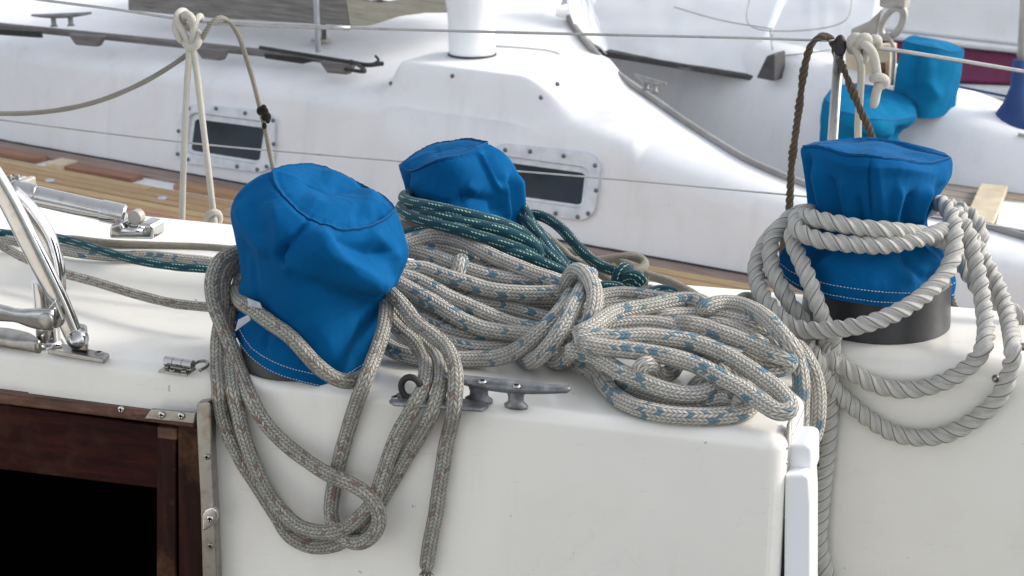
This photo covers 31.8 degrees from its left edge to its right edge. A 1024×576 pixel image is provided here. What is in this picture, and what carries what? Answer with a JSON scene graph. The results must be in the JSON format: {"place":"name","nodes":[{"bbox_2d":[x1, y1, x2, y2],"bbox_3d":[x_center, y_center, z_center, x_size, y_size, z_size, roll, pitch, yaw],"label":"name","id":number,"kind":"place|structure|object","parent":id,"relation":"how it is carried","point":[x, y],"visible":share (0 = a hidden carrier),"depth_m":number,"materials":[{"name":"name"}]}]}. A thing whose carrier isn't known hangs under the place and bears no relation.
{"place":"outdoors","nodes":[
{"label":"outdoors","id":0,"kind":"place"},
{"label":"water","id":1,"kind":"structure","parent":0,"visible":0},
{"bbox_2d":[0,0,1023,575],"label":"sailboat","id":2,"kind":"object","parent":1,"relation":"on","point":[116,458],"visible":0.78,"depth_m":1.82,"materials":[{"name":"white gelcoat fiberglass"}]},
{"bbox_2d":[0,15,275,170],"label":"line","id":3,"kind":"object","parent":2,"relation":"hanging from","point":[263,113],"visible":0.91,"depth_m":2.35,"materials":[{"name":"fabric"}]},
{"bbox_2d":[172,7,222,223],"bbox_3d":[-0.417,-0.198,2.370,0.065,0.341,0.039,0,18,0],"label":"cord","id":4,"kind":"object","parent":2,"relation":"attached to","point":[191,43],"visible":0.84,"depth_m":2.35,"materials":[{"name":"white fabric"}]},
{"bbox_2d":[0,240,463,575],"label":"rope","id":5,"kind":"object","parent":2,"relation":"hanging from","point":[432,348],"visible":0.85,"depth_m":1.75,"materials":[{"name":"grey fabric"}]},
{"bbox_2d":[230,163,408,386],"bbox_3d":[-0.191,-0.013,1.778,0.178,0.213,0.186,0,18,0],"label":"winch cover","id":6,"kind":"object","parent":2,"relation":"on","point":[323,252],"visible":0.91,"depth_m":1.73,"materials":[{"name":"blue fabric"}]},
{"bbox_2d":[0,189,679,292],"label":"rope","id":7,"kind":"object","parent":2,"relation":"on","point":[532,242],"visible":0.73,"depth_m":1.94,"materials":[{"name":"green fabric"}]},
{"bbox_2d":[67,220,755,301],"bbox_3d":[-0.170,-0.050,2.071,0.927,0.091,0.115,3,18,10],"label":"rope","id":8,"kind":"object","parent":2,"relation":"on","point":[629,258],"visible":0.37,"depth_m":2.05,"materials":[{"name":"fabric"}]},
{"bbox_2d":[0,228,826,442],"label":"rope","id":9,"kind":"object","parent":2,"relation":"on","point":[478,304],"visible":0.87,"depth_m":1.75,"materials":[{"name":"white fabric"}]},
{"bbox_2d":[398,138,525,225],"bbox_3d":[-0.056,-0.091,2.048,0.136,0.159,0.133,17,25,42],"label":"winch cover","id":10,"kind":"object","parent":2,"relation":"on","point":[477,175],"visible":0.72,"depth_m":1.99,"materials":[{"name":"blue fabric"}]},
{"bbox_2d":[779,137,955,305],"bbox_3d":[0.377,-0.074,1.907,0.201,0.182,0.162,-17,24,-42],"label":"winch cover","id":11,"kind":"object","parent":2,"relation":"on","point":[871,178],"visible":0.81,"depth_m":1.83,"materials":[{"name":"blue fabric"}]},
{"bbox_2d":[747,194,1023,575],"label":"rope","id":12,"kind":"object","parent":11,"relation":"attached to","point":[951,236],"visible":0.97,"depth_m":1.82,"materials":[{"name":"white fabric"}]},
{"bbox_2d":[846,32,889,137],"bbox_3d":[0.460,-0.255,2.343,0.056,0.157,0.054,0,18,0],"label":"cord","id":13,"kind":"object","parent":2,"relation":"attached to","point":[862,48],"visible":0.92,"depth_m":2.32,"materials":[{"name":"white fabric"}]},
{"bbox_2d":[779,32,958,306],"bbox_3d":[0.483,-0.155,2.318,0.278,0.331,0.131,13,22,34],"label":"rope","id":14,"kind":"object","parent":2,"relation":"on","point":[852,91],"visible":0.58,"depth_m":2.33,"materials":[{"name":"fabric"}]},
{"bbox_2d":[0,0,1023,309],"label":"sailboat","id":15,"kind":"object","parent":1,"relation":"on","point":[710,112],"visible":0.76,"depth_m":5.55,"materials":[{"name":"white plastic"}]},
{"bbox_2d":[259,46,383,73],"bbox_3d":[-0.598,-0.700,5.461,0.482,0.031,0.143,12,21,32],"label":"boat hook","id":16,"kind":"object","parent":15,"relation":"on","point":[362,66],"visible":1,"depth_m":5.44,"materials":[{"name":"black metal"}]},
{"bbox_2d":[819,83,916,140],"bbox_3d":[1.018,-0.458,5.171,0.307,0.226,0.238,-16,24,-40],"label":"winch cover","id":17,"kind":"object","parent":15,"relation":"on","point":[892,115],"visible":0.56,"depth_m":5.11,"materials":[{"name":"blue fabric"}]},
{"bbox_2d":[894,35,964,117],"bbox_3d":[1.214,-0.623,5.272,0.165,0.220,0.218,16,24,40],"label":"winch cover","id":18,"kind":"object","parent":15,"relation":"on","point":[929,87],"visible":0.93,"depth_m":5.21,"materials":[{"name":"blue fabric"}]},
{"bbox_2d":[995,0,1023,129],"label":"rigging base","id":19,"kind":"object","parent":15,"relation":"attached to","point":[1010,111],"visible":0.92,"depth_m":5.23,"materials":[{"name":"blue fabric"}]},
{"bbox_2d":[959,86,1005,96],"bbox_3d":[1.389,-0.585,5.346,0.215,0.025,0.008,11,21,31],"label":"line","id":20,"kind":"object","parent":19,"relation":"attached to","point":[982,91],"visible":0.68,"depth_m":5.34,"materials":[{"name":"white fabric"}]},
{"bbox_2d":[561,0,1019,98],"bbox_3d":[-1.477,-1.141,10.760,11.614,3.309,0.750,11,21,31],"label":"motorboat","id":21,"kind":"object","parent":1,"relation":"on","point":[985,31],"visible":0.1,"depth_m":8.02,"materials":[{"name":"white plastic"}]}
]}

